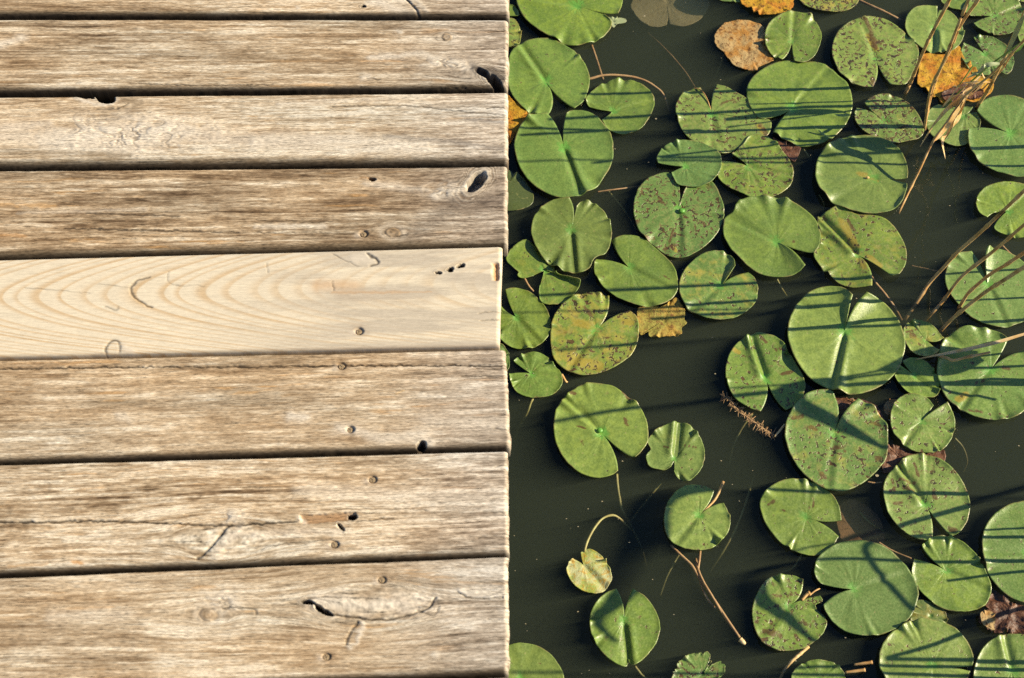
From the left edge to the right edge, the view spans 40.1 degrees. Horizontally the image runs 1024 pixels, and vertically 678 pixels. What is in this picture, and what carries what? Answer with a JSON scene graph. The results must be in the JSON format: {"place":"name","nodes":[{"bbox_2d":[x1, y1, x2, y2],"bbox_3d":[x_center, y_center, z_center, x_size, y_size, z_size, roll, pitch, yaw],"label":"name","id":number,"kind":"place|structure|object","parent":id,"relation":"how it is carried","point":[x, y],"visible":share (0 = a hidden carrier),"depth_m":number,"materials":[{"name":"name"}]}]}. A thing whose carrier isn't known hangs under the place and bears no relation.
{"place":"outdoors","nodes":[
{"label":"outdoors","id":0,"kind":"place"},
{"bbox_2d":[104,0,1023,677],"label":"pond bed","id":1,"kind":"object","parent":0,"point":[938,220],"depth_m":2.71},
{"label":"water","id":2,"kind":"structure","parent":0,"visible":0},
{"bbox_2d":[0,0,510,677],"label":"wooden jetty","id":3,"kind":"object","parent":2,"relation":"on","point":[254,410],"visible":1,"depth_m":1.77,"materials":[{"name":"brown wood"}]},
{"bbox_2d":[500,343,509,370],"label":"lily pad","id":4,"kind":"object","parent":2,"relation":"on","point":[502,347],"visible":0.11,"depth_m":2.08,"materials":[{"name":"green plant"}]},
{"bbox_2d":[509,4,518,15],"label":"lily pad","id":5,"kind":"object","parent":2,"relation":"on","point":[513,11],"visible":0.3,"depth_m":2.41,"materials":[{"name":"green plant"}]},
{"bbox_2d":[508,18,521,46],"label":"lily pad","id":6,"kind":"object","parent":2,"relation":"on","point":[515,32],"visible":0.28,"depth_m":2.39,"materials":[{"name":"green plant"}]},
{"bbox_2d":[508,95,527,144],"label":"dead leaf","id":7,"kind":"object","parent":2,"relation":"on","point":[517,113],"visible":0.45,"depth_m":2.30,"materials":[{"name":"yellow plant"}]},
{"bbox_2d":[507,170,533,210],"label":"lily pad","id":8,"kind":"object","parent":2,"relation":"on","point":[520,195],"visible":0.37,"depth_m":2.23,"materials":[{"name":"green plant"}]},
{"bbox_2d":[500,288,550,348],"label":"lily pad","id":9,"kind":"object","parent":2,"relation":"on","point":[528,324],"visible":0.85,"depth_m":2.11,"materials":[{"name":"green plant"}]},
{"bbox_2d":[508,642,563,677],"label":"lily pad","id":10,"kind":"object","parent":2,"relation":"on","point":[527,660],"visible":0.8,"depth_m":1.86,"materials":[{"name":"green plant"}]},
{"bbox_2d":[509,351,562,441],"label":"lily pad","id":11,"kind":"object","parent":2,"relation":"on","point":[545,379],"visible":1,"depth_m":2.07,"materials":[{"name":"green plant"}]},
{"bbox_2d":[506,239,580,304],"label":"lily pad","id":12,"kind":"object","parent":2,"relation":"on","point":[524,259],"visible":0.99,"depth_m":2.15,"materials":[{"name":"green plant"}]},
{"bbox_2d":[516,0,622,81],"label":"lily pad","id":13,"kind":"object","parent":2,"relation":"on","point":[573,22],"visible":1,"depth_m":2.40,"materials":[{"name":"green plant"}]},
{"bbox_2d":[531,197,611,273],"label":"lily pad","id":14,"kind":"object","parent":2,"relation":"on","point":[565,238],"visible":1,"depth_m":2.19,"materials":[{"name":"green plant"}]},
{"bbox_2d":[514,110,640,236],"bbox_3d":[0.107,-0.271,2.267,0.211,0.061,0.216,2,61,0],"label":"lily pad","id":15,"kind":"object","parent":2,"relation":"on","point":[578,160],"visible":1,"depth_m":2.26,"materials":[{"name":"green plant"}]},
{"bbox_2d":[508,38,670,113],"bbox_3d":[0.129,-0.430,2.351,0.275,0.036,0.162,2,61,0],"label":"lily pad","id":16,"kind":"object","parent":2,"relation":"on","point":[539,68],"visible":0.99,"depth_m":2.34,"materials":[{"name":"green plant"}]},
{"bbox_2d":[550,292,638,374],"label":"lily pad","id":17,"kind":"object","parent":2,"relation":"on","point":[584,340],"visible":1,"depth_m":2.10,"materials":[{"name":"green plant"}]},
{"bbox_2d":[566,514,632,593],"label":"lily pad","id":18,"kind":"object","parent":2,"relation":"on","point":[592,573],"visible":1,"depth_m":1.92,"materials":[{"name":"green plant"}]},
{"bbox_2d":[553,382,647,565],"bbox_3d":[0.128,0.194,2.035,0.142,0.093,0.250,2,61,0],"label":"lily pad","id":19,"kind":"object","parent":2,"relation":"on","point":[588,416],"visible":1,"depth_m":2.02,"materials":[{"name":"green plant"}]},
{"bbox_2d":[609,17,625,27],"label":"dead leaf","id":20,"kind":"object","parent":2,"relation":"on","point":[615,21],"visible":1,"depth_m":2.40,"materials":[{"name":"green plant"}]},
{"bbox_2d":[585,77,654,133],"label":"lily pad","id":21,"kind":"object","parent":2,"relation":"on","point":[629,105],"visible":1,"depth_m":2.32,"materials":[{"name":"green plant"}]},
{"bbox_2d":[589,589,659,677],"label":"lily pad","id":22,"kind":"object","parent":2,"relation":"on","point":[630,635],"visible":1,"depth_m":1.88,"materials":[{"name":"green plant"}]},
{"bbox_2d":[594,235,677,306],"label":"lily pad","id":23,"kind":"object","parent":2,"relation":"on","point":[647,277],"visible":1,"depth_m":2.15,"materials":[{"name":"green plant"}]},
{"bbox_2d":[637,298,686,337],"bbox_3d":[0.226,-0.033,2.120,0.076,0.009,0.072,2,61,0],"label":"dead leaf","id":24,"kind":"object","parent":2,"relation":"on","point":[667,319],"visible":1,"depth_m":2.12,"materials":[{"name":"yellow plant"}]},
{"bbox_2d":[630,421,704,522],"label":"lily pad","id":25,"kind":"object","parent":2,"relation":"on","point":[680,446],"visible":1,"depth_m":2.01,"materials":[{"name":"green plant"}]},
{"bbox_2d":[630,0,709,26],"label":"sunken leaf","id":26,"kind":"object","parent":2,"relation":"in","point":[660,13],"visible":1,"depth_m":2.46,"materials":[{"name":"plant"}]},
{"bbox_2d":[633,172,723,257],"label":"lily pad","id":27,"kind":"object","parent":2,"relation":"on","point":[668,223],"visible":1,"depth_m":2.21,"materials":[{"name":"green plant"}]},
{"bbox_2d":[656,139,721,186],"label":"lily pad","id":28,"kind":"object","parent":2,"relation":"on","point":[700,164],"visible":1,"depth_m":2.26,"materials":[{"name":"green plant"}]},
{"bbox_2d":[671,651,724,677],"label":"lily pad","id":29,"kind":"object","parent":2,"relation":"on","point":[694,665],"visible":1,"depth_m":1.86,"materials":[{"name":"green plant"}]},
{"bbox_2d":[660,484,745,644],"bbox_3d":[0.262,0.316,1.948,0.110,0.057,0.228,2,61,0],"label":"lily pad","id":30,"kind":"object","parent":2,"relation":"on","point":[687,525],"visible":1,"depth_m":1.96,"materials":[{"name":"green plant"}]},
{"bbox_2d":[700,481,723,514],"bbox_3d":[0.283,0.225,1.974,0.008,0.010,0.061,32,65,16],"label":"dry stub","id":31,"kind":"object","parent":30,"relation":"on","point":[717,494],"visible":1,"depth_m":1.98,"materials":[{"name":"beige plant"}]},
{"bbox_2d":[647,32,771,152],"bbox_3d":[0.287,-0.407,2.353,0.131,0.054,0.314,-36,67,-19],"label":"lily pad","id":32,"kind":"object","parent":2,"relation":"on","point":[728,121],"visible":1,"depth_m":2.31,"materials":[{"name":"green plant"}]},
{"bbox_2d":[679,250,757,319],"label":"lily pad","id":33,"kind":"object","parent":2,"relation":"on","point":[706,290],"visible":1,"depth_m":2.14,"materials":[{"name":"green plant"}]},
{"bbox_2d":[721,0,740,1],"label":"lily pad","id":34,"kind":"object","parent":2,"relation":"on","point":[731,0],"visible":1,"depth_m":2.43,"materials":[{"name":"green plant"}]},
{"bbox_2d":[713,20,773,81],"bbox_3d":[0.393,-0.489,2.400,0.099,0.056,0.113,2,61,0],"label":"dead leaf","id":35,"kind":"object","parent":2,"relation":"on","point":[740,44],"visible":1,"depth_m":2.38,"materials":[{"name":"brown plant"}]},
{"bbox_2d":[719,392,775,439],"bbox_3d":[0.344,0.113,2.046,0.107,0.009,0.027,38,67,18],"label":"water weed","id":36,"kind":"object","parent":2,"relation":"on","point":[738,410],"visible":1,"depth_m":2.05,"materials":[{"name":"brown plant"}]},
{"bbox_2d":[717,134,793,196],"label":"lily pad","id":37,"kind":"object","parent":2,"relation":"on","point":[767,168],"visible":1,"depth_m":2.25,"materials":[{"name":"green plant"}]},
{"bbox_2d":[725,332,805,463],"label":"lily pad","id":38,"kind":"object","parent":2,"relation":"on","point":[757,363],"visible":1,"depth_m":2.07,"materials":[{"name":"green plant"}]},
{"bbox_2d":[514,2,1018,673],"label":"floating specks","id":39,"kind":"object","parent":2,"relation":"on","point":[720,460],"visible":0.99,"depth_m":2.00,"materials":[{"name":"plant"}]},
{"bbox_2d":[740,0,793,14],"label":"dead leaf","id":40,"kind":"object","parent":2,"relation":"on","point":[763,7],"visible":1,"depth_m":2.42,"materials":[{"name":"plant"}]},
{"bbox_2d":[723,194,820,295],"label":"lily pad","id":41,"kind":"object","parent":2,"relation":"on","point":[763,234],"visible":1,"depth_m":2.19,"materials":[{"name":"green plant"}]},
{"bbox_2d":[774,424,784,436],"bbox_3d":[0.388,0.133,2.032,0.004,0.004,0.026,36,66,17],"label":"dry stub","id":42,"kind":"object","parent":2,"relation":"on","point":[779,431],"visible":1,"depth_m":2.03,"materials":[{"name":"plant"}]},
{"bbox_2d":[773,137,800,161],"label":"dead leaf","id":43,"kind":"object","parent":2,"relation":"on","point":[790,151],"visible":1,"depth_m":2.28,"materials":[{"name":"brown plant"}]},
{"bbox_2d":[752,573,826,677],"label":"lily pad","id":44,"kind":"object","parent":2,"relation":"on","point":[782,620],"visible":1,"depth_m":1.89,"materials":[{"name":"green plant"}]},
{"bbox_2d":[764,10,821,61],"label":"lily pad","id":45,"kind":"object","parent":2,"relation":"on","point":[800,32],"visible":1,"depth_m":2.39,"materials":[{"name":"green plant"}]},
{"bbox_2d":[708,389,887,572],"bbox_3d":[0.392,0.190,2.028,0.324,0.078,0.165,-22,64,-13],"label":"lily pad","id":46,"kind":"object","parent":2,"relation":"on","point":[828,451],"visible":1,"depth_m":2.02,"materials":[{"name":"green plant"}]},
{"bbox_2d":[746,61,852,160],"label":"lily pad","id":47,"kind":"object","parent":2,"relation":"on","point":[813,100],"visible":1,"depth_m":2.32,"materials":[{"name":"green plant"}]},
{"bbox_2d":[760,478,840,573],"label":"lily pad","id":48,"kind":"object","parent":2,"relation":"on","point":[794,511],"visible":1,"depth_m":1.97,"materials":[{"name":"green plant"}]},
{"bbox_2d":[801,591,810,600],"bbox_3d":[0.400,0.349,1.908,0.017,0.008,0.005,-36,68,-19],"label":"dry stub","id":49,"kind":"object","parent":2,"relation":"on","point":[805,595],"visible":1,"depth_m":1.91,"materials":[{"name":"beige plant"}]},
{"bbox_2d":[791,659,845,677],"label":"lily pad","id":50,"kind":"object","parent":2,"relation":"on","point":[817,668],"visible":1,"depth_m":1.86,"materials":[{"name":"green plant"}]},
{"bbox_2d":[787,286,904,394],"bbox_3d":[0.500,-0.001,2.093,0.176,0.021,0.183,2,61,0],"label":"lily pad","id":51,"kind":"object","parent":2,"relation":"on","point":[861,350],"visible":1,"depth_m":2.10,"materials":[{"name":"green plant"}]},
{"bbox_2d":[800,0,901,20],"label":"lily pad","id":52,"kind":"object","parent":2,"relation":"on","point":[834,5],"visible":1,"depth_m":2.43,"materials":[{"name":"green plant"}]},
{"bbox_2d":[845,668,865,673],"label":"twig","id":53,"kind":"object","parent":2,"relation":"on","point":[856,670],"visible":1,"depth_m":1.86,"materials":[{"name":"brown wood"}]},
{"bbox_2d":[813,205,906,320],"bbox_3d":[0.540,-0.122,2.189,0.146,0.043,0.188,2,61,0],"label":"lily pad","id":54,"kind":"object","parent":2,"relation":"on","point":[849,239],"visible":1,"depth_m":2.18,"materials":[{"name":"green plant"}]},
{"bbox_2d":[836,499,884,543],"bbox_3d":[0.494,0.265,1.987,0.067,0.008,0.080,2,61,0],"label":"sunken leaf","id":55,"kind":"object","parent":2,"relation":"in","point":[859,521],"visible":0.86,"depth_m":1.99,"materials":[{"name":"plant"}]},
{"bbox_2d":[835,396,885,420],"bbox_3d":[0.510,0.102,2.054,0.097,0.007,0.035,24,63,12],"label":"dead leaf","id":56,"kind":"object","parent":2,"relation":"on","point":[843,403],"visible":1,"depth_m":2.06,"materials":[{"name":"brown plant"}]},
{"bbox_2d":[815,135,907,213],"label":"lily pad","id":57,"kind":"object","parent":2,"relation":"on","point":[858,173],"visible":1,"depth_m":2.25,"materials":[{"name":"green plant"}]},
{"bbox_2d":[854,660,872,665],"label":"twig","id":58,"kind":"object","parent":2,"relation":"on","point":[864,663],"visible":1,"depth_m":1.86,"materials":[{"name":"brown wood"}]},
{"bbox_2d":[814,540,918,635],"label":"lily pad","id":59,"kind":"object","parent":2,"relation":"on","point":[880,597],"visible":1,"depth_m":1.91,"materials":[{"name":"green plant"}]},
{"bbox_2d":[832,15,918,86],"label":"lily pad","id":60,"kind":"object","parent":2,"relation":"on","point":[863,46],"visible":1,"depth_m":2.38,"materials":[{"name":"green plant"}]},
{"bbox_2d":[854,93,923,142],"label":"lily pad","id":61,"kind":"object","parent":2,"relation":"on","point":[892,119],"visible":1,"depth_m":2.31,"materials":[{"name":"green plant"}]},
{"bbox_2d":[883,398,896,414],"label":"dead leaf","id":62,"kind":"object","parent":2,"relation":"on","point":[888,405],"visible":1,"depth_m":2.06,"materials":[{"name":"black plant"}]},
{"bbox_2d":[881,444,945,473],"bbox_3d":[0.576,0.173,2.013,0.095,0.009,0.045,2,61,0],"label":"dead leaf","id":63,"kind":"object","parent":2,"relation":"on","point":[891,462],"visible":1,"depth_m":2.02,"materials":[{"name":"brown plant"}]},
{"bbox_2d":[894,357,939,397],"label":"lily pad","id":64,"kind":"object","parent":2,"relation":"on","point":[920,377],"visible":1,"depth_m":2.08,"materials":[{"name":"green plant"}]},
{"bbox_2d":[903,318,943,355],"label":"lily pad","id":65,"kind":"object","parent":2,"relation":"on","point":[918,334],"visible":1,"depth_m":2.10,"materials":[{"name":"green plant"}]},
{"bbox_2d":[911,265,937,271],"bbox_3d":[0.644,-0.110,2.186,0.042,0.012,0.003,21,63,10],"label":"sunken straw","id":66,"kind":"object","parent":2,"relation":"in","point":[924,268],"visible":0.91,"depth_m":2.19,"materials":[{"name":"brown plant"}]},
{"bbox_2d":[883,452,969,539],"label":"lily pad","id":67,"kind":"object","parent":2,"relation":"on","point":[917,487],"visible":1,"depth_m":1.98,"materials":[{"name":"green plant"}]},
{"bbox_2d":[879,618,973,677],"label":"lily pad","id":68,"kind":"object","parent":2,"relation":"on","point":[923,648],"visible":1,"depth_m":1.87,"materials":[{"name":"green plant"}]},
{"bbox_2d":[903,0,950,94],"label":"reed","id":69,"kind":"object","parent":2,"relation":"on","point":[937,22],"visible":1,"depth_m":2.24,"materials":[{"name":"brown plant"}]},
{"bbox_2d":[890,393,967,472],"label":"lily pad","id":70,"kind":"object","parent":2,"relation":"on","point":[916,426],"visible":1,"depth_m":2.04,"materials":[{"name":"green plant"}]},
{"bbox_2d":[910,600,947,622],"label":"lily pad","id":71,"kind":"object","parent":2,"relation":"on","point":[927,609],"visible":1,"depth_m":1.90,"materials":[{"name":"green plant"}]},
{"bbox_2d":[905,5,964,53],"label":"lily pad","id":72,"kind":"object","parent":2,"relation":"on","point":[920,20],"visible":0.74,"depth_m":2.40,"materials":[{"name":"green plant"}]},
{"bbox_2d":[879,535,991,611],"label":"lily pad","id":73,"kind":"object","parent":2,"relation":"on","point":[959,580],"visible":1,"depth_m":1.93,"materials":[{"name":"green plant"}]},
{"bbox_2d":[923,0,969,134],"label":"reed","id":74,"kind":"object","parent":2,"relation":"on","point":[964,9],"visible":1,"depth_m":2.11,"materials":[{"name":"brown plant"}]},
{"bbox_2d":[924,0,979,128],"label":"reed","id":75,"kind":"object","parent":2,"relation":"on","point":[973,6],"visible":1,"depth_m":2.18,"materials":[{"name":"brown plant"}]},
{"bbox_2d":[926,103,980,145],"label":"lily pad","id":76,"kind":"object","parent":2,"relation":"on","point":[957,135],"visible":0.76,"depth_m":2.31,"materials":[{"name":"green plant"}]},
{"bbox_2d":[941,0,968,9],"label":"lily pad","id":77,"kind":"object","parent":2,"relation":"on","point":[957,4],"visible":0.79,"depth_m":2.44,"materials":[{"name":"green plant"}]},
{"bbox_2d":[917,46,993,102],"bbox_3d":[0.737,-0.441,2.354,0.114,0.011,0.127,-29,66,-16],"label":"dead leaf","id":78,"kind":"object","parent":2,"relation":"on","point":[954,70],"visible":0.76,"depth_m":2.36,"materials":[{"name":"plant"}]},
{"bbox_2d":[941,83,983,101],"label":"dead leaf","id":79,"kind":"object","parent":78,"relation":"on","point":[948,93],"visible":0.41,"depth_m":2.33,"materials":[{"name":"brown plant"}]},
{"bbox_2d":[897,39,1023,213],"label":"reed","id":80,"kind":"object","parent":2,"relation":"on","point":[952,121],"visible":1,"depth_m":2.20,"materials":[{"name":"plant"}]},
{"bbox_2d":[903,189,1023,320],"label":"reed","id":81,"kind":"object","parent":2,"relation":"on","point":[970,240],"visible":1,"depth_m":2.09,"materials":[{"name":"brown plant"}]},
{"bbox_2d":[923,223,1023,321],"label":"reed","id":82,"kind":"object","parent":2,"relation":"on","point":[976,264],"visible":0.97,"depth_m":2.08,"materials":[{"name":"brown plant"}]},
{"bbox_2d":[937,325,1023,419],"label":"lily pad","id":83,"kind":"object","parent":2,"relation":"on","point":[977,386],"visible":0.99,"depth_m":2.08,"materials":[{"name":"green plant"}]},
{"bbox_2d":[915,333,1023,361],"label":"reed","id":84,"kind":"object","parent":83,"relation":"on","point":[939,355],"visible":1,"depth_m":2.08,"materials":[{"name":"plant"}]},
{"bbox_2d":[938,265,1023,333],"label":"reed","id":85,"kind":"object","parent":2,"relation":"on","point":[978,297],"visible":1,"depth_m":2.06,"materials":[{"name":"brown plant"}]},
{"bbox_2d":[947,44,1017,103],"bbox_3d":[0.772,-0.437,2.202,0.108,0.293,0.006,23,63,11],"label":"reed","id":86,"kind":"object","parent":2,"relation":"on","point":[974,78],"visible":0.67,"depth_m":2.23,"materials":[{"name":"brown plant"}]},
{"bbox_2d":[945,245,1023,327],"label":"lily pad","id":87,"kind":"object","parent":2,"relation":"on","point":[1002,305],"visible":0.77,"depth_m":2.15,"materials":[{"name":"green plant"}]},
{"bbox_2d":[961,34,1013,75],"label":"lily pad","id":88,"kind":"object","parent":2,"relation":"on","point":[993,48],"visible":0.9,"depth_m":2.38,"materials":[{"name":"green plant"}]},
{"bbox_2d":[957,251,1023,309],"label":"reed","id":89,"kind":"object","parent":2,"relation":"on","point":[991,273],"visible":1,"depth_m":2.08,"materials":[{"name":"plant"}]},
{"bbox_2d":[966,0,1023,34],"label":"lily pad","id":90,"kind":"object","parent":2,"relation":"on","point":[1004,17],"visible":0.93,"depth_m":2.42,"materials":[{"name":"green plant"}]},
{"bbox_2d":[967,11,1023,109],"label":"reed","id":91,"kind":"object","parent":2,"relation":"on","point":[1010,43],"visible":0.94,"depth_m":2.21,"materials":[{"name":"brown plant"}]},
{"bbox_2d":[968,95,1023,176],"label":"lily pad","id":92,"kind":"object","parent":2,"relation":"on","point":[1000,151],"visible":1,"depth_m":2.29,"materials":[{"name":"green plant"}]},
{"bbox_2d":[982,54,1012,89],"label":"reed","id":93,"kind":"object","parent":2,"relation":"on","point":[984,87],"visible":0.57,"depth_m":2.26,"materials":[{"name":"brown plant"}]},
{"bbox_2d":[973,633,1023,677],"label":"lily pad","id":94,"kind":"object","parent":2,"relation":"on","point":[1000,656],"visible":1,"depth_m":1.87,"materials":[{"name":"green plant"}]},
{"bbox_2d":[975,181,1023,238],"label":"lily pad","id":95,"kind":"object","parent":2,"relation":"on","point":[995,198],"visible":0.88,"depth_m":2.23,"materials":[{"name":"green plant"}]},
{"bbox_2d":[978,591,1023,635],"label":"dead leaf","id":96,"kind":"object","parent":2,"relation":"on","point":[1009,615],"visible":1,"depth_m":1.90,"materials":[{"name":"brown plant"}]},
{"bbox_2d":[980,609,995,629],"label":"dead leaf","id":97,"kind":"object","parent":96,"relation":"on","point":[988,620],"visible":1,"depth_m":1.89,"materials":[{"name":"yellow plant"}]},
{"bbox_2d":[982,501,1023,601],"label":"lily pad","id":98,"kind":"object","parent":2,"relation":"on","point":[1003,543],"visible":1,"depth_m":1.94,"materials":[{"name":"green plant"}]},
{"bbox_2d":[1018,16,1023,44],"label":"lily pad","id":99,"kind":"object","parent":2,"relation":"on","point":[1021,35],"visible":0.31,"depth_m":2.40,"materials":[{"name":"green plant"}]}
]}

